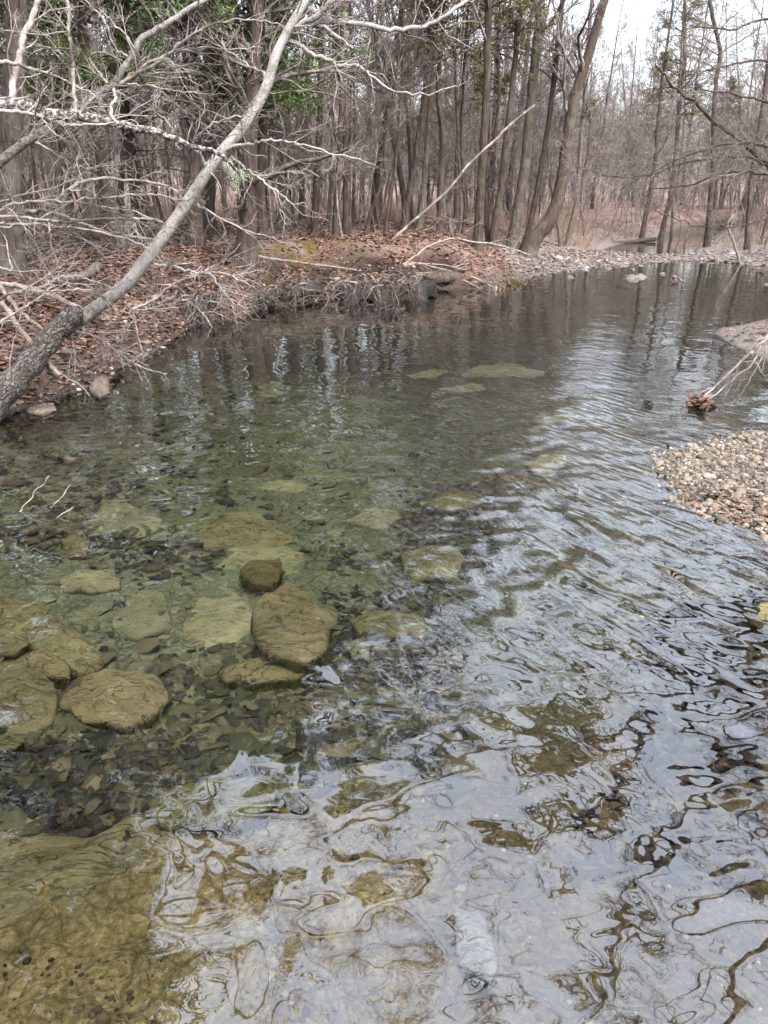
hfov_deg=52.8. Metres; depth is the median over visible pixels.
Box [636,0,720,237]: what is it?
tree
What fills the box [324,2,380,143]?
sapling
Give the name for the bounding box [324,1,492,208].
bare tree
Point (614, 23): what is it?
sky
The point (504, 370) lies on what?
slab
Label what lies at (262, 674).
slab
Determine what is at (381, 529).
flat stone
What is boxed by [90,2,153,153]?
bare sapling
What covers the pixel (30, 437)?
flat stone
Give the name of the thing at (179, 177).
bare sapling
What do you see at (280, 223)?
bare tree
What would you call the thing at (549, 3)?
bare tree
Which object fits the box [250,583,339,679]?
boulder
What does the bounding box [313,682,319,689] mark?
flat stone
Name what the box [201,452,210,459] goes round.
flat stone
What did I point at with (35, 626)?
slab
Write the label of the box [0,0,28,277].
tree
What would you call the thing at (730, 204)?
bare tree
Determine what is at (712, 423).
flat stone
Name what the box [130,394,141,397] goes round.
flat stone
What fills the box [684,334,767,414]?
fallen branch
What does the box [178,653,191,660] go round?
flat stone
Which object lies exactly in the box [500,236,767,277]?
gravel bar
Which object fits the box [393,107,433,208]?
bare sapling
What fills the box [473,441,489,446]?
flat stone
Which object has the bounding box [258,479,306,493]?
slab
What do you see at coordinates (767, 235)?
bare sapling
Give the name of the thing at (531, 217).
tree
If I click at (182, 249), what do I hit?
leaf litter
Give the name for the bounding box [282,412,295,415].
flat stone
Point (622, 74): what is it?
bare tree
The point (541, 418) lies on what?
slab
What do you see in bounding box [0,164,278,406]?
brambles
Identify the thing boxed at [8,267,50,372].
bare shrub
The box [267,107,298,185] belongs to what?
bare sapling
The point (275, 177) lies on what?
bare sapling
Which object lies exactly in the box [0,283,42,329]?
fallen branch
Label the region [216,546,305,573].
slab
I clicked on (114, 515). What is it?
slab
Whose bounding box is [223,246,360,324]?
root tangle
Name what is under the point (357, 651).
stone
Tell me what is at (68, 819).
sunken leaves
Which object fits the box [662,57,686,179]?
bare tree
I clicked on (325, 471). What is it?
flat stone
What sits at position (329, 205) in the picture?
tree
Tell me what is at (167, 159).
bare tree
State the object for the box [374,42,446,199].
bare sapling
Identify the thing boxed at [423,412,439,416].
flat stone
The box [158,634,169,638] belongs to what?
flat stone
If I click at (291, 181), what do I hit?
bare sapling
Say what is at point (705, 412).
flat stone
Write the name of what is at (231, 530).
slab
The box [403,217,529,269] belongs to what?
fallen branch
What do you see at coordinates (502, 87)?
cedar tree
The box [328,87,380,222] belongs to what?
bare sapling
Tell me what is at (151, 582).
flat stone
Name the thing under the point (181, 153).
bare sapling
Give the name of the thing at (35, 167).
bare sapling
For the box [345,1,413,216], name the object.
bare tree
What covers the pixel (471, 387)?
slab
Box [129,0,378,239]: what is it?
cedar tree
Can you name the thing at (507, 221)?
dry grass
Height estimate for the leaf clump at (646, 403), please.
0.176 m
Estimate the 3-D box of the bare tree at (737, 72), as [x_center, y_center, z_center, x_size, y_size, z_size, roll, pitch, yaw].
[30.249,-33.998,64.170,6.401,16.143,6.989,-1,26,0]
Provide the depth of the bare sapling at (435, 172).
25.32 m
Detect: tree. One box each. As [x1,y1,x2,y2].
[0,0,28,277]
[0,0,75,166]
[0,0,88,141]
[0,0,116,225]
[0,0,146,222]
[0,0,231,250]
[0,0,482,423]
[0,1,89,106]
[0,5,73,210]
[0,20,58,157]
[0,39,109,227]
[1,1,110,219]
[23,5,52,207]
[24,39,49,207]
[26,3,81,198]
[33,8,93,210]
[44,0,208,238]
[47,0,314,246]
[54,3,99,210]
[64,0,114,217]
[71,5,118,209]
[71,18,119,199]
[76,1,142,212]
[79,0,174,222]
[89,1,174,217]
[103,5,179,217]
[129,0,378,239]
[129,0,396,268]
[132,22,183,210]
[133,94,178,200]
[134,6,203,218]
[134,77,180,208]
[138,15,206,212]
[138,34,228,196]
[140,17,246,214]
[154,0,267,234]
[160,103,183,201]
[166,9,236,215]
[171,14,188,222]
[175,1,275,169]
[176,28,302,129]
[199,98,237,200]
[201,113,230,185]
[242,0,412,228]
[242,3,315,211]
[263,15,298,213]
[268,0,345,218]
[270,14,310,211]
[274,0,291,225]
[297,0,399,234]
[299,43,338,205]
[305,1,395,220]
[306,53,334,221]
[309,0,349,237]
[309,108,329,206]
[312,0,364,204]
[313,0,375,235]
[315,34,351,199]
[316,2,359,204]
[316,2,456,223]
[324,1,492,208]
[345,0,443,213]
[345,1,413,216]
[347,0,408,212]
[356,0,451,226]
[356,4,451,218]
[361,39,393,207]
[368,21,411,209]
[370,0,516,230]
[371,13,400,195]
[380,0,470,228]
[389,1,465,210]
[391,0,498,232]
[400,14,465,195]
[413,1,450,220]
[415,6,495,230]
[420,24,479,205]
[430,0,530,252]
[430,8,495,218]
[430,38,459,204]
[434,7,505,210]
[442,0,529,215]
[442,15,497,149]
[443,15,484,205]
[446,0,562,241]
[449,21,531,129]
[452,20,502,212]
[462,37,507,167]
[464,5,526,223]
[465,2,550,209]
[476,0,582,155]
[482,3,577,222]
[488,0,545,250]
[498,16,561,228]
[503,59,523,199]
[505,0,561,249]
[514,0,578,218]
[518,0,618,257]
[519,0,593,248]
[534,28,575,191]
[538,25,589,204]
[542,0,613,137]
[562,0,620,246]
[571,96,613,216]
[579,34,615,203]
[587,0,642,208]
[587,48,629,202]
[595,28,661,207]
[598,58,631,201]
[607,7,658,203]
[620,36,657,200]
[622,0,702,237]
[626,3,669,202]
[626,32,661,201]
[629,51,685,215]
[631,0,749,239]
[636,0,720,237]
[655,4,708,205]
[658,0,767,246]
[658,99,682,201]
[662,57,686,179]
[669,0,734,204]
[677,0,727,29]
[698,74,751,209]
[699,0,744,205]
[703,1,763,203]
[705,60,734,206]
[706,0,767,228]
[719,26,767,208]
[721,39,767,205]
[729,111,766,209]
[734,59,767,213]
[738,27,765,114]
[741,0,767,249]
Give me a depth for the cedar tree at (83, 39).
11.68 m
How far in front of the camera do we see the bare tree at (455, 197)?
29.86 m
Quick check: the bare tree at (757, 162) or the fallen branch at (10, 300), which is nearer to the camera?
the fallen branch at (10, 300)
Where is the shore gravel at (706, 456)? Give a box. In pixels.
[640,427,767,579]
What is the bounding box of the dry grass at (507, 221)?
[22,198,767,249]
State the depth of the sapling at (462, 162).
22.66 m
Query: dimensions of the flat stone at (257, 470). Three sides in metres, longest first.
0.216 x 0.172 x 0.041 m
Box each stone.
[4,480,19,485]
[8,404,15,415]
[13,487,28,493]
[13,552,21,558]
[15,400,23,406]
[24,434,35,439]
[25,402,55,420]
[26,446,42,452]
[29,472,44,476]
[41,598,56,602]
[44,581,61,585]
[53,426,69,431]
[58,479,69,483]
[59,348,78,365]
[60,533,89,559]
[66,439,78,445]
[76,365,86,373]
[80,397,95,401]
[86,616,100,625]
[89,376,109,398]
[90,404,108,405]
[104,428,114,434]
[114,414,130,416]
[120,419,137,425]
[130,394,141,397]
[136,465,146,469]
[141,340,151,350]
[144,580,156,585]
[148,387,162,391]
[151,421,163,426]
[155,428,164,431]
[156,476,168,481]
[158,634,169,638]
[158,658,178,666]
[162,386,176,390]
[162,396,173,400]
[168,495,188,499]
[171,607,179,613]
[172,451,182,455]
[178,468,189,472]
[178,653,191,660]
[181,507,194,516]
[196,491,215,494]
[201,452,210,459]
[203,664,223,675]
[210,495,221,499]
[219,649,230,654]
[233,642,238,650]
[238,438,264,446]
[243,406,254,411]
[249,465,269,474]
[268,419,287,422]
[274,465,286,471]
[276,517,290,523]
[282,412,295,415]
[306,689,320,697]
[309,875,323,882]
[311,516,327,522]
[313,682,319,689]
[314,447,334,453]
[314,519,325,525]
[320,468,331,473]
[322,480,338,487]
[322,487,334,491]
[327,528,345,536]
[343,492,369,499]
[346,639,370,669]
[356,897,369,905]
[374,528,387,531]
[382,600,399,608]
[392,523,401,528]
[398,512,413,519]
[419,915,427,924]
[421,515,433,520]
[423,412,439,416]
[426,481,444,484]
[441,397,463,403]
[446,418,462,421]
[449,477,469,482]
[454,885,465,891]
[454,909,497,985]
[470,447,485,454]
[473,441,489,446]
[476,509,493,515]
[485,462,502,467]
[503,405,519,410]
[512,439,529,444]
[554,414,579,418]
[567,798,574,804]
[584,420,609,425]
[595,446,612,451]
[681,382,702,391]
[694,411,710,414]
[707,420,721,425]
[715,419,735,424]
[747,602,767,642]
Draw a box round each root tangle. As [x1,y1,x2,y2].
[127,257,251,335]
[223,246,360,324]
[315,252,456,328]
[447,269,538,294]
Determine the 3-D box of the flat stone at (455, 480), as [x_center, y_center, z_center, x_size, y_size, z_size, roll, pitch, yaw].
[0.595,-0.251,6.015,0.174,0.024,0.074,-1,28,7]
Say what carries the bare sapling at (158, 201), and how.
on the ground at (182, 906)
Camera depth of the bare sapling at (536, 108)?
36.56 m
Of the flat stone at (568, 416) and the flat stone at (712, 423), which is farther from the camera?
the flat stone at (568, 416)
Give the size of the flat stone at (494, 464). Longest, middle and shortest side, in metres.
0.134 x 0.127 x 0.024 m
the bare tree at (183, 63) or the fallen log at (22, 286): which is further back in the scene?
the bare tree at (183, 63)
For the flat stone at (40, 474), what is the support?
on the ground at (182, 906)
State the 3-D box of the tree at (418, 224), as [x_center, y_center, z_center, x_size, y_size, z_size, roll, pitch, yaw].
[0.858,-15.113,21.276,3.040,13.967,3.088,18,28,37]
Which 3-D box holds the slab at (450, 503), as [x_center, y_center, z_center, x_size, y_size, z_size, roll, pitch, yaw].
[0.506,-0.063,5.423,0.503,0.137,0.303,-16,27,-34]
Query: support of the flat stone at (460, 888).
on the ground at (182, 906)
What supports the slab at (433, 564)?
on the ground at (182, 906)
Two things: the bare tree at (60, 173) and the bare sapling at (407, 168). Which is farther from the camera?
the bare sapling at (407, 168)
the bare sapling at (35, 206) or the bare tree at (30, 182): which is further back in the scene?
the bare tree at (30, 182)
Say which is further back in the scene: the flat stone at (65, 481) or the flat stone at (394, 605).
the flat stone at (65, 481)
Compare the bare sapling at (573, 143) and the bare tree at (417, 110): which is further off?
the bare sapling at (573, 143)
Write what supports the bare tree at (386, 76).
on the ground at (182, 906)
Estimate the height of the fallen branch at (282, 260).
0.890 m
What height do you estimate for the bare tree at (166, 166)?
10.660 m
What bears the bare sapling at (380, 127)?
on the ground at (182, 906)
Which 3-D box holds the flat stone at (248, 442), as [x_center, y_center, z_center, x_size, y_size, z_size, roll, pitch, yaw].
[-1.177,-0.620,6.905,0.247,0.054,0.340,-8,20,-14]
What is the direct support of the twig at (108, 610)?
on the ground at (182, 906)
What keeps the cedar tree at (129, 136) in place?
on the ground at (182, 906)
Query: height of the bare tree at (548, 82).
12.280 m
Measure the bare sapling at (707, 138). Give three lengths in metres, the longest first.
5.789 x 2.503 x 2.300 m
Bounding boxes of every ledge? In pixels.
[0,817,161,927]
[148,777,278,837]
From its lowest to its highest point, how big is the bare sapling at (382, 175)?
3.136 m
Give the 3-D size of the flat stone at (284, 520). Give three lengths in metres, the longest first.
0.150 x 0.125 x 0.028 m
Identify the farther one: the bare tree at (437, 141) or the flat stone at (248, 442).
the bare tree at (437, 141)
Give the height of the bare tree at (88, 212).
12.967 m
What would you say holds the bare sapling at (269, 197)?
on the ground at (182, 906)
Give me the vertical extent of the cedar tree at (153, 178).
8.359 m
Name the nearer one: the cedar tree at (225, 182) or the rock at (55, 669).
the rock at (55, 669)
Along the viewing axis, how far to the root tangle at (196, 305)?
11.71 m
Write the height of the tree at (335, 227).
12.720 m
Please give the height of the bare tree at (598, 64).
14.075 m
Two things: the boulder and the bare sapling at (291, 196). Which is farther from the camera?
the bare sapling at (291, 196)
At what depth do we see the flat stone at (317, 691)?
3.35 m
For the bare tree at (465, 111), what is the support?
on the ground at (182, 906)
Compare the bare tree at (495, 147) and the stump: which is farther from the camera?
the bare tree at (495, 147)
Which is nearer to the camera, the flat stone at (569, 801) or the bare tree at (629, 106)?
the flat stone at (569, 801)
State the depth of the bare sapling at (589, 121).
29.33 m
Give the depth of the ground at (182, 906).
3.76 m
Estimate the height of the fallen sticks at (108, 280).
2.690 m
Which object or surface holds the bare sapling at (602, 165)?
on the ground at (182, 906)
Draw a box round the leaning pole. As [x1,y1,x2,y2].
[390,96,539,240]
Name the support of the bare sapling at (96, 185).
on the ground at (182, 906)
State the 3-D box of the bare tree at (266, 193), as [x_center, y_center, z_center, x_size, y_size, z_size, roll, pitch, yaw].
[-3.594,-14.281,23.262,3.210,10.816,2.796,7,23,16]
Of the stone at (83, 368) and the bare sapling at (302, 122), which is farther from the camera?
the bare sapling at (302, 122)
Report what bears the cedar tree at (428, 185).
on the ground at (182, 906)
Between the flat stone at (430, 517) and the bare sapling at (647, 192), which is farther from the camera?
the bare sapling at (647, 192)
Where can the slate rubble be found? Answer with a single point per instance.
(462, 768)
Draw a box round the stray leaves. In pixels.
[686,320,767,527]
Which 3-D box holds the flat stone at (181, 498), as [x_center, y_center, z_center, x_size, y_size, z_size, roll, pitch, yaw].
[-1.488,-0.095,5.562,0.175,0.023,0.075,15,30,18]
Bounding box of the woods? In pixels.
[24,42,767,202]
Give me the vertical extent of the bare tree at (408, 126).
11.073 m
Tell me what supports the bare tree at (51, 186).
on the ground at (182, 906)
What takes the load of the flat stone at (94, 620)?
on the ground at (182, 906)
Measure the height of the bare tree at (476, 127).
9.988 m
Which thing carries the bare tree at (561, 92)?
on the ground at (182, 906)
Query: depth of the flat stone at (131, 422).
7.03 m
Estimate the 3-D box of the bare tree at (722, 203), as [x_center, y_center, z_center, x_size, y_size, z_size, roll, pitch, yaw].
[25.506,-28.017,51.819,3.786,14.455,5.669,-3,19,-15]
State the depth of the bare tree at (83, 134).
51.88 m
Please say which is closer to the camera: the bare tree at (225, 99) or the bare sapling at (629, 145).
the bare tree at (225, 99)
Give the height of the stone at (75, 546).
0.120 m
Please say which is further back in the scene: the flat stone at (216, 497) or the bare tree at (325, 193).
the bare tree at (325, 193)
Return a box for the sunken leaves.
[0,473,767,897]
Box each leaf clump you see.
[641,399,653,412]
[682,387,716,415]
[694,488,734,501]
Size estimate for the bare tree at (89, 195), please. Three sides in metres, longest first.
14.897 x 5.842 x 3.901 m
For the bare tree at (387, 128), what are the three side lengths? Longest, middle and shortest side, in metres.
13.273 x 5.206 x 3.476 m
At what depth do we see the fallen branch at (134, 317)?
7.51 m
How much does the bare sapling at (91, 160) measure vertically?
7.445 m
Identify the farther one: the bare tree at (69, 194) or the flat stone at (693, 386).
the bare tree at (69, 194)
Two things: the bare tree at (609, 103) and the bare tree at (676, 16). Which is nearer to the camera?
the bare tree at (676, 16)
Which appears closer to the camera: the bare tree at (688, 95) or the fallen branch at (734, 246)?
the fallen branch at (734, 246)
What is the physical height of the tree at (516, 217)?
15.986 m
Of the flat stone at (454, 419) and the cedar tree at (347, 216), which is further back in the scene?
the cedar tree at (347, 216)
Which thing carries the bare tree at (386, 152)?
on the ground at (182, 906)
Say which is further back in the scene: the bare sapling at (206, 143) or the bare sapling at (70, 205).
the bare sapling at (70, 205)
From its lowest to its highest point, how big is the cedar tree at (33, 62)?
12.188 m
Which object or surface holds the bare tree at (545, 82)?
on the ground at (182, 906)
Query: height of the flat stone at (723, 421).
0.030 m
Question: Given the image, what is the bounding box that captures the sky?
[0,0,767,179]
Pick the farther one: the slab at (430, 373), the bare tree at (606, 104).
the bare tree at (606, 104)
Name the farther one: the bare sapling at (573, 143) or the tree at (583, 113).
the bare sapling at (573, 143)
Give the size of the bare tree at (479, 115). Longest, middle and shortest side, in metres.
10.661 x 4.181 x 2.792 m
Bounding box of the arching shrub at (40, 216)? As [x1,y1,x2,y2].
[0,83,209,319]
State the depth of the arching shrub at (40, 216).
5.85 m
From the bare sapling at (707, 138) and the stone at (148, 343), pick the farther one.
the bare sapling at (707, 138)
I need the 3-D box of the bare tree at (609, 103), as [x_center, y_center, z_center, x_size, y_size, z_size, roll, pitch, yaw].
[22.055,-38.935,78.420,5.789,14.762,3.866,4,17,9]
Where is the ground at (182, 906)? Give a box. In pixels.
[0,178,767,1023]
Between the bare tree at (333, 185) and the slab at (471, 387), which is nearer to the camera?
the slab at (471, 387)
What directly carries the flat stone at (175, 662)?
on the ground at (182, 906)
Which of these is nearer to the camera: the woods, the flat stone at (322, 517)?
the flat stone at (322, 517)
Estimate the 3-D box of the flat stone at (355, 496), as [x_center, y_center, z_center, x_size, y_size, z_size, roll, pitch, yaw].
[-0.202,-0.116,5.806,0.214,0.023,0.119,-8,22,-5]
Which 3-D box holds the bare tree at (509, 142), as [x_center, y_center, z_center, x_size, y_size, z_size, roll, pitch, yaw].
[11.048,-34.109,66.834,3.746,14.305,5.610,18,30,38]
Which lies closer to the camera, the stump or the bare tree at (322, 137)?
the stump
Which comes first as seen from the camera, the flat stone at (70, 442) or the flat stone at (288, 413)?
the flat stone at (70, 442)
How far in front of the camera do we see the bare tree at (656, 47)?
60.26 m
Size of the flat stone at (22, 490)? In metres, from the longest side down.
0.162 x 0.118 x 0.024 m
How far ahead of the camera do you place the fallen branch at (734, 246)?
22.68 m
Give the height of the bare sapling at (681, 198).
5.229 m
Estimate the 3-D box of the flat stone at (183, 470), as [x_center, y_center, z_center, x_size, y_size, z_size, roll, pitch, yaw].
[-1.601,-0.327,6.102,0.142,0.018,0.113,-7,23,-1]
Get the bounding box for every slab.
[0,606,28,659]
[0,663,58,735]
[0,732,24,762]
[1,595,103,679]
[58,669,170,732]
[60,568,120,594]
[85,499,163,543]
[109,590,173,641]
[183,593,252,648]
[187,511,297,549]
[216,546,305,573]
[219,657,306,691]
[256,381,285,397]
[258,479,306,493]
[346,508,400,528]
[349,610,426,642]
[399,545,463,583]
[406,369,447,378]
[423,490,482,516]
[439,383,484,392]
[461,363,543,378]
[525,453,567,477]
[529,409,579,425]
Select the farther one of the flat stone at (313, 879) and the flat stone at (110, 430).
the flat stone at (110, 430)
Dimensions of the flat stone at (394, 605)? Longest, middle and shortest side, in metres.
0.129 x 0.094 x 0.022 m
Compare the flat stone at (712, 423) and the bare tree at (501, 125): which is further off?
the bare tree at (501, 125)
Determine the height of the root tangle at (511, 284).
1.954 m
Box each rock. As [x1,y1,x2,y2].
[26,647,70,689]
[239,558,284,594]
[623,273,646,278]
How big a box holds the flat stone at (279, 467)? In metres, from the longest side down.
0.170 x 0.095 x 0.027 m
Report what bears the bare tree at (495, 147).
on the ground at (182, 906)
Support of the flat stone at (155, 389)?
on the ground at (182, 906)
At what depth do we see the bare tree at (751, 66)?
61.45 m
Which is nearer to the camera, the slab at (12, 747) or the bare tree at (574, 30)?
the slab at (12, 747)
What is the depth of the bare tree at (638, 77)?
79.93 m
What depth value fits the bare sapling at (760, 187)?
34.85 m
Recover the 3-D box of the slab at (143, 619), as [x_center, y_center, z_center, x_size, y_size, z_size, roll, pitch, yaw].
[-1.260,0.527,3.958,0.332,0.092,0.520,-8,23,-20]
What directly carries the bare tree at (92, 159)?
on the ground at (182, 906)
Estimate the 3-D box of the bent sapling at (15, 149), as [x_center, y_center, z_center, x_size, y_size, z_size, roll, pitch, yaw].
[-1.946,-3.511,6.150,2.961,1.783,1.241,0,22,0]
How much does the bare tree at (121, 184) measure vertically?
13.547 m
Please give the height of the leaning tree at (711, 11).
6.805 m
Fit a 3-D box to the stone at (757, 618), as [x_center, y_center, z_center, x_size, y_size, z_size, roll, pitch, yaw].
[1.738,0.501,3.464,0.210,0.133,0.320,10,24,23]
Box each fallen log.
[0,281,81,307]
[45,364,61,378]
[52,262,102,283]
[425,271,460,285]
[610,237,656,242]
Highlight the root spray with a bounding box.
[47,313,171,393]
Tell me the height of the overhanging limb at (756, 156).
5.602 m
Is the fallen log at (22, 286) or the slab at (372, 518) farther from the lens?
the fallen log at (22, 286)
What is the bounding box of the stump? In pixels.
[423,184,473,234]
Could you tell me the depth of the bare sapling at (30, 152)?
32.12 m
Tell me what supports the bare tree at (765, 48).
on the ground at (182, 906)
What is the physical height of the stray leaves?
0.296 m
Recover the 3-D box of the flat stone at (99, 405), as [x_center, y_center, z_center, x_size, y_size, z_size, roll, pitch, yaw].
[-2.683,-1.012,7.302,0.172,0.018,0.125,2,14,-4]
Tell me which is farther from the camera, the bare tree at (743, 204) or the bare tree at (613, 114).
the bare tree at (613, 114)
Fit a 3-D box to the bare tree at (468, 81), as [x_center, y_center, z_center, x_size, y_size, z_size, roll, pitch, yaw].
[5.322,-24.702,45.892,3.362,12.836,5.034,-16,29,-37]
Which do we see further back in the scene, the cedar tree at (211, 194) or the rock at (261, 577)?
the cedar tree at (211, 194)
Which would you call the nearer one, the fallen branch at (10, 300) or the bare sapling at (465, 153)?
the fallen branch at (10, 300)
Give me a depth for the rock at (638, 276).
18.64 m
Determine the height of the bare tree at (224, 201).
14.840 m
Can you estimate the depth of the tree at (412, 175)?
20.58 m
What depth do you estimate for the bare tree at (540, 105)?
33.90 m
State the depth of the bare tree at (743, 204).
52.28 m
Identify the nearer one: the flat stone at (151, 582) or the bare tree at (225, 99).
the flat stone at (151, 582)
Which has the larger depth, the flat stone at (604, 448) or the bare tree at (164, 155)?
the bare tree at (164, 155)
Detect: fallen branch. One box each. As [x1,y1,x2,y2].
[0,279,73,328]
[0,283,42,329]
[0,300,62,377]
[49,368,91,405]
[116,292,178,360]
[126,263,215,315]
[258,243,360,274]
[296,283,403,331]
[400,239,505,288]
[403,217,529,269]
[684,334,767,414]
[709,206,749,264]
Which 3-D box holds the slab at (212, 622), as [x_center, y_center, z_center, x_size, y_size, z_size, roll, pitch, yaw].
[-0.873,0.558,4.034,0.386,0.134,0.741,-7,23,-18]
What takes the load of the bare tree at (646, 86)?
on the ground at (182, 906)
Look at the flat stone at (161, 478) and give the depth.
5.87 m
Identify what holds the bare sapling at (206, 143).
on the ground at (182, 906)
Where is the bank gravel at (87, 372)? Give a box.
[0,291,254,421]
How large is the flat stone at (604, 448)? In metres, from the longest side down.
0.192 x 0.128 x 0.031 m
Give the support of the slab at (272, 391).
on the ground at (182, 906)
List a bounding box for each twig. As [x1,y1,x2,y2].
[0,476,99,523]
[0,507,72,545]
[98,603,116,615]
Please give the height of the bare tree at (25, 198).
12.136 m
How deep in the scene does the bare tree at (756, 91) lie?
52.89 m
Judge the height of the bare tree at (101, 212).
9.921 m
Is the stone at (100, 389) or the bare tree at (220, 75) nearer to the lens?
the stone at (100, 389)
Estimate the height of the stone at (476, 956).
0.100 m
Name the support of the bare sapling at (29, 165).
on the ground at (182, 906)
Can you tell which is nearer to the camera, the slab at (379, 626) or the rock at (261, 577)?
the slab at (379, 626)
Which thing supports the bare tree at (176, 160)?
on the ground at (182, 906)
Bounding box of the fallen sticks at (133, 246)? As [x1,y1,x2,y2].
[0,189,552,397]
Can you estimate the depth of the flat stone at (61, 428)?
6.60 m
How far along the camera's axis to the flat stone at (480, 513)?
5.15 m
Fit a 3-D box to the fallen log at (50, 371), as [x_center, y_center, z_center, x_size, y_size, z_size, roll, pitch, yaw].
[-2.815,-1.209,6.570,0.066,0.180,0.162,15,26,32]
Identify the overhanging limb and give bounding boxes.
[0,0,241,196]
[553,0,767,260]
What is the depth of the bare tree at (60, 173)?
24.17 m
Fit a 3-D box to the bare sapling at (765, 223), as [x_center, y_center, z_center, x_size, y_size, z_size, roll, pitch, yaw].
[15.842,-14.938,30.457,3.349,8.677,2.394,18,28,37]
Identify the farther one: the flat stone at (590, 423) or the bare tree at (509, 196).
the bare tree at (509, 196)
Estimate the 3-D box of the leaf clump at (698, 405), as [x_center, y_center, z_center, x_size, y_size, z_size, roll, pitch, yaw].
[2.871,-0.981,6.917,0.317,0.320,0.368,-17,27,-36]
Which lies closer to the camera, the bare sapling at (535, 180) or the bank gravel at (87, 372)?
the bank gravel at (87, 372)
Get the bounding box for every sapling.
[0,0,315,177]
[0,74,38,216]
[0,91,44,175]
[1,0,88,235]
[3,1,73,216]
[22,119,50,179]
[23,126,53,206]
[24,125,53,180]
[24,136,48,186]
[29,1,105,220]
[35,104,66,204]
[36,0,155,227]
[65,134,97,188]
[69,97,118,194]
[70,81,110,204]
[71,1,163,225]
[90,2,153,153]
[97,87,140,190]
[114,168,144,200]
[136,99,178,187]
[152,15,216,228]
[167,157,183,201]
[172,82,223,190]
[202,137,235,197]
[219,0,303,229]
[220,0,302,232]
[267,54,304,215]
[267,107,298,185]
[269,57,326,156]
[270,58,333,189]
[270,129,304,219]
[291,45,366,238]
[292,147,311,198]
[293,119,329,215]
[308,129,329,207]
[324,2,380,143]
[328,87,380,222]
[349,0,434,234]
[352,18,436,224]
[362,8,439,233]
[368,150,394,192]
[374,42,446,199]
[383,10,438,211]
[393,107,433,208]
[399,143,421,186]
[414,130,458,225]
[432,31,476,184]
[432,122,472,210]
[443,3,483,234]
[452,152,476,203]
[488,153,516,220]
[496,100,546,189]
[500,60,549,163]
[508,0,587,246]
[524,142,552,227]
[527,77,587,222]
[535,112,583,204]
[549,27,601,158]
[556,0,639,184]
[557,147,585,192]
[582,131,618,212]
[607,127,649,229]
[631,163,662,213]
[660,146,693,232]
[669,107,734,243]
[699,124,745,238]
[733,109,767,233]
[741,120,767,215]
[749,34,767,244]
[756,62,767,175]
[762,144,767,248]
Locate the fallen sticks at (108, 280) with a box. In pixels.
[0,190,598,373]
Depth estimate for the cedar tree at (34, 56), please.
8.53 m
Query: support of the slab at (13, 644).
on the ground at (182, 906)
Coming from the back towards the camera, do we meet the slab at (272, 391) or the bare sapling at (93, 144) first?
the bare sapling at (93, 144)
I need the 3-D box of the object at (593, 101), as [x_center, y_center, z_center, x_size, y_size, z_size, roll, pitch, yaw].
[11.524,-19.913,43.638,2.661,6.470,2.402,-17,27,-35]
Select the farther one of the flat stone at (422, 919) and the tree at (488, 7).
the tree at (488, 7)
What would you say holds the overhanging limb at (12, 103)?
attached to the leaning tree at (38, 353)
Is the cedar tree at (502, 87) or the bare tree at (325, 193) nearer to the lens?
the cedar tree at (502, 87)
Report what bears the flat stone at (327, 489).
on the ground at (182, 906)
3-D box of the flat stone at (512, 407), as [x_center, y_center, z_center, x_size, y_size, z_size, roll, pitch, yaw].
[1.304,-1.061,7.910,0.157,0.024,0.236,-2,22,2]
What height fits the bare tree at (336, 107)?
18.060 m
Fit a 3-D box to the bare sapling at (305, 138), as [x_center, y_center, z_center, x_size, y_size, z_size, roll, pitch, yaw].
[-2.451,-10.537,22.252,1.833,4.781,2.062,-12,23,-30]
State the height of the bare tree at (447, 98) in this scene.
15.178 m
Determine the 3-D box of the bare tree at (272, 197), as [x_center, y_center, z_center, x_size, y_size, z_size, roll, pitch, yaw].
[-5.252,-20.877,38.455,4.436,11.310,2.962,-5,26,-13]
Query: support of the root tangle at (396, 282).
hanging from the ground at (182, 906)
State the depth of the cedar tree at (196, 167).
13.93 m
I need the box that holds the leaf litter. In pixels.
[0,208,767,403]
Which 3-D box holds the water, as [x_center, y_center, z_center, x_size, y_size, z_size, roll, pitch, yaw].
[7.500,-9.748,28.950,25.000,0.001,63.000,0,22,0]
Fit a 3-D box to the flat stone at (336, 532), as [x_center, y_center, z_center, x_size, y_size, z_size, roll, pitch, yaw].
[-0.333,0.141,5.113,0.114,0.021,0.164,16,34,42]
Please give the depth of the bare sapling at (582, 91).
39.14 m
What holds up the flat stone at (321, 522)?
on the ground at (182, 906)
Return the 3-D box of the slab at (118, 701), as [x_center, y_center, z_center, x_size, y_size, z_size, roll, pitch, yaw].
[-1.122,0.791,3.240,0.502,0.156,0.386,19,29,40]
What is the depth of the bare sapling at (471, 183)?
31.25 m
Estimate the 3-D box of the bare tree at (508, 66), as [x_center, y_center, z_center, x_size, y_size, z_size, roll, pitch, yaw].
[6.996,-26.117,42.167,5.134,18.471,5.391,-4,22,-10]
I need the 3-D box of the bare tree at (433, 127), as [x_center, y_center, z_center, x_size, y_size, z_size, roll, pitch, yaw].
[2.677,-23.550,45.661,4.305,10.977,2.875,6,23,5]
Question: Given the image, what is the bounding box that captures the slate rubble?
[0,362,749,837]
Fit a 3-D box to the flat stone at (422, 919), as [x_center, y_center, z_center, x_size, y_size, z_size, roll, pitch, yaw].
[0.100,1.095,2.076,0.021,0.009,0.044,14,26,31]
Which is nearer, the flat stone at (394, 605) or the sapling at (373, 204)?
the flat stone at (394, 605)

